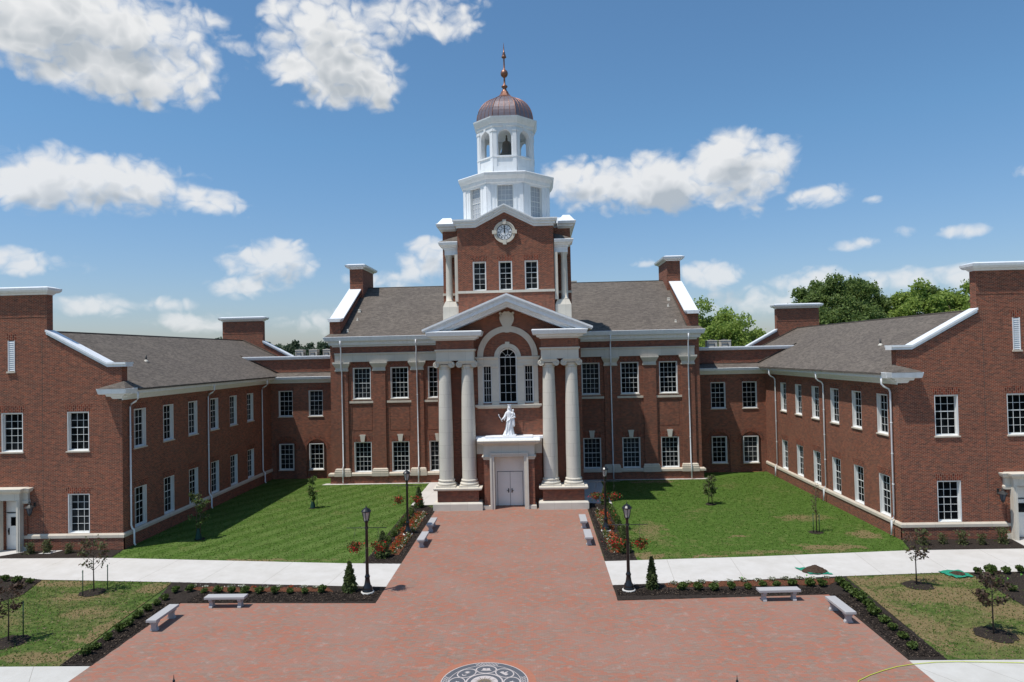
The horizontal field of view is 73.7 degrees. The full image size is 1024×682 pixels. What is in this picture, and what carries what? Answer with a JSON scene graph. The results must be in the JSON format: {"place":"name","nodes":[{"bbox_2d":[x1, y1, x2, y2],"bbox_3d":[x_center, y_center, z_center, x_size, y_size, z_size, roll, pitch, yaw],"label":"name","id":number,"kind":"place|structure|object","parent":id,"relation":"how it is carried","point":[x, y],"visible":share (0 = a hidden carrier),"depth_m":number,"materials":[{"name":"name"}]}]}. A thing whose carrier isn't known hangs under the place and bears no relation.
{"place":"outdoors","nodes":[
{"label":"outdoors","id":0,"kind":"place"},
{"bbox_2d":[0,666,89,681],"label":"pavement","id":1,"kind":"structure","parent":0,"point":[43,674],"depth_m":24.76,"materials":[{"name":"concrete"}]},
{"bbox_2d":[112,478,428,562],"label":"lawn","id":2,"kind":"structure","parent":0,"point":[325,518],"depth_m":45.69,"materials":[{"name":"green plant"}]},
{"bbox_2d":[187,491,210,539],"bbox_3d":[-19.768,10.952,43.039,1.424,3.161,1.099,-1,-1,2],"label":"young tree","id":3,"kind":"object","parent":2,"relation":"on","point":[199,509],"visible":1,"depth_m":42.96,"materials":[{"name":"green plant"}]},
{"bbox_2d":[69,507,934,681],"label":"plaza","id":4,"kind":"structure","parent":0,"point":[532,591],"depth_m":27.62,"materials":[{"name":"red brick"}]},
{"bbox_2d":[146,604,178,630],"bbox_3d":[-14.921,11.841,29.195,0.440,0.515,1.840,-1,-1,2],"label":"stone bench","id":5,"kind":"object","parent":4,"relation":"on","point":[169,610],"visible":1,"depth_m":29.00,"materials":[{"name":"stone"}]},
{"bbox_2d":[204,594,247,607],"bbox_3d":[-13.004,11.837,31.059,1.840,0.515,0.440,-1,-1,2],"label":"stone bench","id":6,"kind":"object","parent":4,"relation":"on","point":[212,598],"visible":1,"depth_m":30.92,"materials":[{"name":"stone"}]},
{"bbox_2d":[433,659,535,681],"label":"plaza medallion","id":7,"kind":"object","parent":4,"relation":"on","point":[488,670],"visible":1,"depth_m":24.03,"materials":[{"name":"stone"}]},
{"bbox_2d":[756,586,800,601],"bbox_3d":[11.872,11.279,30.405,1.840,0.515,0.440,-1,-1,0],"label":"stone bench","id":8,"kind":"object","parent":4,"relation":"on","point":[792,590],"visible":1,"depth_m":30.27,"materials":[{"name":"stone"}]},
{"bbox_2d":[825,596,856,622],"bbox_3d":[13.683,11.200,28.441,0.440,0.515,1.840,-1,-1,0],"label":"stone bench","id":9,"kind":"object","parent":4,"relation":"on","point":[835,603],"visible":1,"depth_m":28.18,"materials":[{"name":"stone"}]},
{"bbox_2d":[0,503,1023,665],"bbox_3d":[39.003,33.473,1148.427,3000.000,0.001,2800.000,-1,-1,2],"label":"ground","id":10,"kind":"structure","parent":0,"point":[153,598],"depth_m":31.35,"materials":[{"name":"brown soil"}]},
{"bbox_2d":[0,549,122,557],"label":"mulch bed","id":11,"kind":"object","parent":10,"relation":"on","point":[62,554],"visible":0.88,"depth_m":40.07,"materials":[{"name":"brown soil"}]},
{"bbox_2d":[0,576,171,666],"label":"lawn front","id":12,"kind":"structure","parent":10,"relation":"on","point":[63,622],"depth_m":30.32,"materials":[{"name":"green plant"}]},
{"bbox_2d":[0,580,25,640],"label":"young tree","id":13,"kind":"object","parent":12,"relation":"on","point":[13,587],"visible":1,"depth_m":27.69,"materials":[{"name":"green plant"}]},
{"bbox_2d":[0,634,30,648],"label":"mulch ring","id":14,"kind":"object","parent":12,"relation":"on","point":[4,643],"visible":0.98,"depth_m":27.70,"materials":[{"name":"brown wood"}]},
{"bbox_2d":[0,577,40,600],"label":"mulch bed","id":15,"kind":"object","parent":12,"relation":"on","point":[7,583],"visible":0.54,"depth_m":34.55,"materials":[{"name":"brown wood"}]},
{"bbox_2d":[78,588,105,596],"bbox_3d":[-20.536,12.297,33.421,1.240,0.039,1.180,-2,-1,39],"label":"mulch ring","id":16,"kind":"object","parent":12,"relation":"on","point":[96,592],"visible":0.98,"depth_m":33.36,"materials":[{"name":"brown wood"}]},
{"bbox_2d":[77,534,109,590],"bbox_3d":[-20.604,10.896,33.540,1.438,2.928,1.610,0,-1,-39],"label":"young tree","id":17,"kind":"object","parent":16,"relation":"on","point":[81,552],"visible":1,"depth_m":33.58,"materials":[{"name":"green plant"}]},
{"bbox_2d":[0,286,293,552],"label":"wing building","id":18,"kind":"structure","parent":10,"relation":"on","point":[121,441],"depth_m":41.67,"materials":[{"name":"brick"}]},
{"bbox_2d":[6,501,15,549],"bbox_3d":[-30.245,11.178,41.589,1.200,3.050,0.208,-1,-1,2],"label":"door","id":19,"kind":"structure","parent":18,"relation":"in","point":[10,505],"depth_m":41.61,"materials":[{"name":"white wood"}]},
{"bbox_2d":[0,413,23,453],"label":"window","id":20,"kind":"structure","parent":18,"relation":"in","point":[11,423],"depth_m":41.67,"materials":[{"name":"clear glass"}]},
{"bbox_2d":[66,411,89,452],"bbox_3d":[-26.246,5.504,41.390,1.470,2.450,0.320,-1,-1,2],"label":"window","id":21,"kind":"structure","parent":18,"relation":"in","point":[77,422],"depth_m":41.52,"materials":[{"name":"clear glass"}]},
{"bbox_2d":[68,494,89,532],"bbox_3d":[-26.138,10.412,41.326,1.350,2.370,0.250,-1,-1,2],"label":"window","id":22,"kind":"structure","parent":18,"relation":"in","point":[78,504],"depth_m":41.42,"materials":[{"name":"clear glass"}]},
{"bbox_2d":[134,408,147,448],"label":"window","id":23,"kind":"structure","parent":18,"relation":"in","point":[139,414],"depth_m":43.42,"materials":[{"name":"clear glass"}]},
{"bbox_2d":[135,484,146,526],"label":"window","id":24,"kind":"structure","parent":18,"relation":"in","point":[141,491],"depth_m":43.36,"materials":[{"name":"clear glass"}]},
{"bbox_2d":[163,404,174,442],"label":"window","id":25,"kind":"structure","parent":18,"relation":"in","point":[168,422],"depth_m":46.74,"materials":[{"name":"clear glass"}]},
{"bbox_2d":[164,475,174,514],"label":"window","id":26,"kind":"structure","parent":18,"relation":"in","point":[169,506],"depth_m":46.66,"materials":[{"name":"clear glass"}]},
{"bbox_2d":[188,401,198,436],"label":"window","id":27,"kind":"structure","parent":18,"relation":"in","point":[192,405],"depth_m":50.09,"materials":[{"name":"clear glass"}]},
{"bbox_2d":[189,467,197,503],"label":"window","id":28,"kind":"structure","parent":18,"relation":"in","point":[193,473],"depth_m":50.04,"materials":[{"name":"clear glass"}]},
{"bbox_2d":[210,398,219,430],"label":"window","id":29,"kind":"structure","parent":18,"relation":"in","point":[214,401],"depth_m":53.41,"materials":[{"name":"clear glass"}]},
{"bbox_2d":[211,460,218,493],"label":"window","id":30,"kind":"structure","parent":18,"relation":"in","point":[214,465],"depth_m":53.32,"materials":[{"name":"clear glass"}]},
{"bbox_2d":[0,558,399,586],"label":"walk","id":31,"kind":"structure","parent":10,"relation":"on","point":[221,571],"depth_m":36.45,"materials":[{"name":"concrete"}]},
{"bbox_2d":[61,582,385,665],"bbox_3d":[-11.855,12.030,29.840,11.199,0.044,9.354,-1,-1,2],"label":"mulch bed","id":32,"kind":"object","parent":10,"relation":"on","point":[180,595],"visible":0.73,"depth_m":31.87,"materials":[{"name":"brown soil"}]},
{"bbox_2d":[194,586,332,591],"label":"red mulch","id":33,"kind":"object","parent":32,"relation":"on","point":[282,589],"visible":0.56,"depth_m":33.12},
{"bbox_2d":[187,590,379,601],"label":"mulch chips","id":34,"kind":"object","parent":32,"relation":"on","point":[304,599],"visible":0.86,"depth_m":32.10,"materials":[{"name":"brown wood"}]},
{"bbox_2d":[341,561,357,593],"bbox_3d":[-7.797,11.301,32.735,0.883,1.563,0.859,-1,-1,2],"label":"evergreen shrub","id":35,"kind":"object","parent":32,"relation":"on","point":[350,584],"visible":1,"depth_m":32.60,"materials":[{"name":"green plant"}]},
{"bbox_2d":[347,506,384,594],"bbox_3d":[-6.921,9.875,32.552,1.895,4.210,0.620,-1,-1,2],"label":"street lamp","id":36,"kind":"object","parent":32,"relation":"on","point":[367,586],"visible":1,"depth_m":32.47,"materials":[{"name":"metal"}]},
{"bbox_2d":[240,355,331,478],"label":"link building","id":37,"kind":"structure","parent":10,"relation":"on","point":[301,438],"depth_m":64.20,"materials":[{"name":"brick"}]},
{"bbox_2d":[278,391,293,417],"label":"window","id":38,"kind":"structure","parent":37,"relation":"in","point":[285,397],"depth_m":64.44,"materials":[{"name":"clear glass"}]},
{"bbox_2d":[279,444,294,470],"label":"window","id":39,"kind":"structure","parent":37,"relation":"in","point":[286,451],"depth_m":64.33,"materials":[{"name":"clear glass"}]},
{"bbox_2d":[308,390,323,416],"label":"window","id":40,"kind":"structure","parent":37,"relation":"in","point":[315,396],"depth_m":64.35,"materials":[{"name":"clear glass"}]},
{"bbox_2d":[309,443,324,470],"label":"window","id":41,"kind":"structure","parent":37,"relation":"in","point":[316,450],"depth_m":64.24,"materials":[{"name":"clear glass"}]},
{"bbox_2d":[364,505,433,563],"bbox_3d":[-6.819,12.208,44.200,2.120,0.044,14.420,-1,-1,2],"label":"mulch bed","id":42,"kind":"object","parent":10,"relation":"on","point":[397,557],"visible":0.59,"depth_m":40.99,"materials":[{"name":"brown soil"}]},
{"bbox_2d":[399,468,421,534],"bbox_3d":[-6.600,10.078,42.995,1.895,4.210,0.620,-1,-1,2],"label":"street lamp","id":43,"kind":"object","parent":42,"relation":"on","point":[406,473],"visible":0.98,"depth_m":42.92,"materials":[{"name":"black metal"}]},
{"bbox_2d":[412,482,437,504],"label":"side walk","id":44,"kind":"structure","parent":10,"relation":"on","point":[429,495],"depth_m":55.32,"materials":[{"name":"concrete"}]},
{"bbox_2d":[323,43,705,510],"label":"hall building","id":45,"kind":"structure","parent":10,"relation":"on","point":[587,380],"depth_m":54.97,"materials":[{"name":"brick"}]},
{"bbox_2d":[352,368,371,399],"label":"window","id":46,"kind":"structure","parent":45,"relation":"in","point":[361,376],"depth_m":61.50,"materials":[{"name":"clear glass"}]},
{"bbox_2d":[354,442,371,471],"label":"window","id":47,"kind":"structure","parent":45,"relation":"in","point":[362,450],"depth_m":61.37,"materials":[{"name":"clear glass"}]},
{"bbox_2d":[390,367,408,398],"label":"window","id":48,"kind":"structure","parent":45,"relation":"in","point":[399,375],"depth_m":61.38,"materials":[{"name":"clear glass"}]},
{"bbox_2d":[392,441,409,471],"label":"window","id":49,"kind":"structure","parent":45,"relation":"in","point":[400,449],"depth_m":61.25,"materials":[{"name":"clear glass"}]},
{"bbox_2d":[428,366,437,398],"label":"window","id":50,"kind":"structure","parent":45,"relation":"in","point":[432,372],"depth_m":61.28,"materials":[{"name":"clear glass"}]},
{"bbox_2d":[429,441,438,470],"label":"window","id":51,"kind":"structure","parent":45,"relation":"in","point":[434,445],"depth_m":61.14,"materials":[{"name":"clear glass"}]},
{"bbox_2d":[482,366,491,402],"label":"window","id":52,"kind":"structure","parent":45,"relation":"in","point":[487,371],"depth_m":51.48,"materials":[{"name":"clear glass"}]},
{"bbox_2d":[498,404,515,435],"bbox_3d":[-0.351,5.833,50.511,1.290,2.325,0.800,-1,-1,2],"label":"statue","id":53,"kind":"object","parent":45,"relation":"on","point":[510,421],"visible":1,"depth_m":50.30,"materials":[{"name":"white stone"}]},
{"bbox_2d":[498,348,517,402],"bbox_3d":[-0.301,2.585,51.338,1.380,4.110,0.250,-1,-1,2],"label":"window","id":54,"kind":"structure","parent":45,"relation":"in","point":[507,358],"depth_m":51.44,"materials":[{"name":"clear glass"}]},
{"bbox_2d":[495,456,524,504],"bbox_3d":[-0.136,10.313,50.762,2.180,3.830,0.210,-1,-1,2],"label":"door","id":55,"kind":"structure","parent":45,"relation":"in","point":[510,490],"depth_m":50.76,"materials":[{"name":"white wood"}]},
{"bbox_2d":[524,365,533,402],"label":"window","id":56,"kind":"structure","parent":45,"relation":"in","point":[528,369],"depth_m":51.37,"materials":[{"name":"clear glass"}]},
{"bbox_2d":[581,363,600,395],"bbox_3d":[6.980,3.383,60.646,1.720,2.890,0.320,-1,-1,2],"label":"window","id":57,"kind":"structure","parent":45,"relation":"in","point":[590,372],"depth_m":60.77,"materials":[{"name":"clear glass"}]},
{"bbox_2d":[583,438,601,468],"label":"window","id":58,"kind":"structure","parent":45,"relation":"in","point":[591,446],"depth_m":60.65,"materials":[{"name":"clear glass"}]},
{"bbox_2d":[620,362,639,394],"bbox_3d":[10.427,3.305,60.525,1.720,2.890,0.320,-1,-1,2],"label":"window","id":59,"kind":"structure","parent":45,"relation":"in","point":[629,371],"depth_m":60.65,"materials":[{"name":"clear glass"}]},
{"bbox_2d":[622,437,640,467],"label":"window","id":60,"kind":"structure","parent":45,"relation":"in","point":[631,445],"depth_m":60.54,"materials":[{"name":"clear glass"}]},
{"bbox_2d":[659,361,678,393],"bbox_3d":[13.824,3.228,60.406,1.720,2.890,0.320,-1,-1,2],"label":"window","id":61,"kind":"structure","parent":45,"relation":"in","point":[668,378],"depth_m":60.55,"materials":[{"name":"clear glass"}]},
{"bbox_2d":[661,436,679,466],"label":"window","id":62,"kind":"structure","parent":45,"relation":"in","point":[669,445],"depth_m":60.42,"materials":[{"name":"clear glass"}]},
{"bbox_2d":[584,480,611,503],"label":"side walk","id":63,"kind":"structure","parent":10,"relation":"on","point":[592,484],"depth_m":55.95,"materials":[{"name":"concrete"}]},
{"bbox_2d":[588,503,636,560],"bbox_3d":[6.199,11.914,43.765,1.933,0.044,14.370,-1,-1,2],"label":"mulch bed","id":64,"kind":"object","parent":10,"relation":"on","point":[609,556],"visible":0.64,"depth_m":41.45,"materials":[{"name":"black soil"}]},
{"bbox_2d":[601,464,619,530],"bbox_3d":[5.850,9.803,42.858,1.895,4.210,0.620,-1,-1,2],"label":"street lamp","id":65,"kind":"object","parent":64,"relation":"on","point":[604,469],"visible":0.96,"depth_m":42.78,"materials":[{"name":"black metal"}]},
{"bbox_2d":[693,295,743,346],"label":"tree","id":66,"kind":"object","parent":10,"relation":"on","point":[720,327],"visible":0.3,"depth_m":108.56,"materials":[{"name":"green plant"}]},
{"bbox_2d":[725,311,765,345],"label":"tree","id":67,"kind":"object","parent":10,"relation":"on","point":[748,337],"visible":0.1,"depth_m":107.70,"materials":[{"name":"green plant"}]},
{"bbox_2d":[699,343,796,471],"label":"link building","id":68,"kind":"structure","parent":10,"relation":"on","point":[733,410],"depth_m":62.79,"materials":[{"name":"brick"}]},
{"bbox_2d":[711,382,726,408],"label":"window","id":69,"kind":"structure","parent":68,"relation":"in","point":[718,399],"depth_m":63.02,"materials":[{"name":"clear glass"}]},
{"bbox_2d":[711,436,728,463],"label":"window","id":70,"kind":"structure","parent":68,"relation":"in","point":[718,443],"depth_m":62.92,"materials":[{"name":"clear glass"}]},
{"bbox_2d":[742,381,757,408],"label":"window","id":71,"kind":"structure","parent":68,"relation":"in","point":[749,388],"depth_m":62.93,"materials":[{"name":"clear glass"}]},
{"bbox_2d":[743,436,759,463],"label":"window","id":72,"kind":"structure","parent":68,"relation":"in","point":[750,443],"depth_m":62.81,"materials":[{"name":"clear glass"}]},
{"bbox_2d":[613,576,945,659],"bbox_3d":[10.405,11.526,29.029,11.434,0.044,9.154,-1,-1,2],"label":"mulch bed","id":73,"kind":"object","parent":10,"relation":"on","point":[836,588],"visible":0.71,"depth_m":31.00,"materials":[{"name":"brown soil"}]},
{"bbox_2d":[607,501,647,591],"bbox_3d":[5.437,9.595,32.068,1.895,4.210,0.620,-1,-1,2],"label":"street lamp","id":74,"kind":"object","parent":73,"relation":"on","point":[628,583],"visible":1,"depth_m":31.99,"materials":[{"name":"black metal"}]},
{"bbox_2d":[644,556,659,590],"bbox_3d":[6.564,10.927,32.176,0.732,1.629,0.665,-1,-1,2],"label":"evergreen shrub","id":75,"kind":"object","parent":73,"relation":"on","point":[652,581],"visible":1,"depth_m":32.05,"materials":[{"name":"green plant"}]},
{"bbox_2d":[617,587,824,594],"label":"mulch chips","id":76,"kind":"object","parent":73,"relation":"on","point":[703,592],"visible":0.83,"depth_m":31.55,"materials":[{"name":"brown wood"}]},
{"bbox_2d":[664,578,834,586],"bbox_3d":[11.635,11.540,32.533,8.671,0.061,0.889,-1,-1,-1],"label":"shrubs","id":77,"kind":"object","parent":73,"relation":"on","point":[783,582],"visible":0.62,"depth_m":32.54,"materials":[{"name":"green plant"}]},
{"bbox_2d":[833,593,940,656],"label":"mulch chips","id":78,"kind":"object","parent":73,"relation":"on","point":[895,634],"visible":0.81,"depth_m":26.65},
{"bbox_2d":[605,549,1023,584],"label":"walk","id":79,"kind":"structure","parent":10,"relation":"on","point":[834,564],"depth_m":35.20,"materials":[{"name":"concrete"}]},
{"bbox_2d":[787,272,878,324],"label":"tree","id":80,"kind":"object","parent":10,"relation":"on","point":[846,307],"visible":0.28,"depth_m":102.68,"materials":[{"name":"green plant"}]},
{"bbox_2d":[829,276,893,319],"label":"tree","id":81,"kind":"object","parent":10,"relation":"on","point":[882,302],"visible":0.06,"depth_m":106.87,"materials":[{"name":"green plant"}]},
{"bbox_2d":[887,277,947,317],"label":"tree","id":82,"kind":"object","parent":10,"relation":"on","point":[905,304],"visible":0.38,"depth_m":105.75,"materials":[{"name":"green plant"}]},
{"bbox_2d":[847,572,1023,659],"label":"lawn front","id":83,"kind":"structure","parent":10,"relation":"on","point":[987,610],"depth_m":28.56,"materials":[{"name":"green plant"}]},
{"bbox_2d":[900,580,934,589],"bbox_3d":[18.947,11.402,31.940,1.383,0.040,1.317,-1,-1,2],"label":"mulch ring","id":84,"kind":"object","parent":83,"relation":"on","point":[908,584],"visible":0.99,"depth_m":31.84,"materials":[{"name":"black soil"}]},
{"bbox_2d":[901,529,932,583],"bbox_3d":[18.946,10.140,31.941,1.146,2.643,1.135,-1,-1,2],"label":"young tree","id":85,"kind":"object","parent":84,"relation":"on","point":[923,553],"visible":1,"depth_m":31.93,"materials":[{"name":"green plant"}]},
{"bbox_2d":[973,626,1018,642],"bbox_3d":[18.620,11.297,26.341,1.412,0.040,1.525,-1,-1,-29],"label":"mulch ring","id":86,"kind":"object","parent":83,"relation":"on","point":[1001,636],"visible":0.99,"depth_m":26.26,"materials":[{"name":"brown wood"}]},
{"bbox_2d":[971,567,1014,633],"bbox_3d":[18.564,10.106,26.425,1.385,2.508,1.389,-1,-1,2],"label":"young tree","id":87,"kind":"object","parent":86,"relation":"on","point":[983,599],"visible":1,"depth_m":26.38,"materials":[{"name":"green plant"}]},
{"bbox_2d":[969,572,1023,605],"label":"mulch bed","id":88,"kind":"object","parent":83,"relation":"on","point":[1017,578],"visible":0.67,"depth_m":31.90,"materials":[{"name":"brown soil"}]},
{"bbox_2d":[936,279,969,311],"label":"tree","id":89,"kind":"object","parent":10,"relation":"on","point":[962,300],"visible":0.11,"depth_m":107.03,"materials":[{"name":"green plant"}]},
{"bbox_2d":[904,539,1023,549],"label":"mulch bed","id":90,"kind":"object","parent":10,"relation":"on","point":[972,544],"visible":0.7,"depth_m":38.05,"materials":[{"name":"brown soil"}]},
{"bbox_2d":[0,0,1023,347],"label":"sky","id":91,"kind":"structure","parent":0,"point":[173,168],"materials":[{"name":"blue"}]},
{"bbox_2d":[601,471,907,559],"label":"lawn","id":92,"kind":"structure","parent":0,"point":[713,511],"depth_m":44.41,"materials":[{"name":"green plant"}]},
{"bbox_2d":[703,474,717,503],"bbox_3d":[14.433,10.810,49.721,1.164,2.216,1.185,-1,-1,2],"label":"young tree","id":93,"kind":"object","parent":92,"relation":"on","point":[709,480],"visible":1,"depth_m":49.61,"materials":[{"name":"green plant"}]},
{"bbox_2d":[746,261,1023,540],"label":"wing building","id":94,"kind":"structure","parent":0,"point":[895,426],"depth_m":39.63,"materials":[{"name":"brick"}]},
{"bbox_2d":[811,386,819,419],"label":"window","id":95,"kind":"structure","parent":94,"relation":"in","point":[815,390],"depth_m":51.93,"materials":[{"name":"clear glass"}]},
{"bbox_2d":[813,450,820,484],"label":"window","id":96,"kind":"structure","parent":94,"relation":"in","point":[817,455],"depth_m":51.84,"materials":[{"name":"clear glass"}]},
{"bbox_2d":[830,388,839,424],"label":"window","id":97,"kind":"structure","parent":94,"relation":"in","point":[833,392],"depth_m":48.55,"materials":[{"name":"clear glass"}]},
{"bbox_2d":[832,457,840,493],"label":"window","id":98,"kind":"structure","parent":94,"relation":"in","point":[836,462],"depth_m":48.48,"materials":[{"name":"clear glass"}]},
{"bbox_2d":[851,391,862,429],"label":"window","id":99,"kind":"structure","parent":94,"relation":"in","point":[856,395],"depth_m":45.20,"materials":[{"name":"clear glass"}]},
{"bbox_2d":[854,464,863,504],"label":"window","id":100,"kind":"structure","parent":94,"relation":"in","point":[858,470],"depth_m":45.14,"materials":[{"name":"clear glass"}]},
{"bbox_2d":[876,393,888,435],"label":"window","id":101,"kind":"structure","parent":94,"relation":"in","point":[882,405],"depth_m":41.87,"materials":[{"name":"clear glass"}]},
{"bbox_2d":[879,473,890,516],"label":"window","id":102,"kind":"structure","parent":94,"relation":"in","point":[884,480],"depth_m":41.79,"materials":[{"name":"clear glass"}]},
{"bbox_2d":[934,395,960,437],"bbox_3d":[25.149,4.342,39.585,1.470,2.450,0.320,-1,-1,2],"label":"window","id":103,"kind":"structure","parent":94,"relation":"in","point":[945,406],"depth_m":39.72,"materials":[{"name":"clear glass"}]},
{"bbox_2d":[937,480,961,521],"bbox_3d":[25.258,9.250,39.521,1.350,2.370,0.250,-1,-1,2],"label":"window","id":104,"kind":"structure","parent":94,"relation":"in","point":[948,492],"depth_m":39.62,"materials":[{"name":"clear glass"}]},
{"bbox_2d":[1007,393,1023,435],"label":"window","id":105,"kind":"structure","parent":94,"relation":"in","point":[1015,402],"depth_m":39.58,"materials":[{"name":"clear glass"}]},
{"bbox_2d":[1018,486,1023,536],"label":"door","id":106,"kind":"structure","parent":94,"relation":"in","point":[1020,488],"depth_m":39.49,"materials":[{"name":"white glass"}]},
{"bbox_2d":[909,660,1023,681],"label":"pavement","id":107,"kind":"structure","parent":0,"point":[977,671],"depth_m":23.44,"materials":[{"name":"concrete"}]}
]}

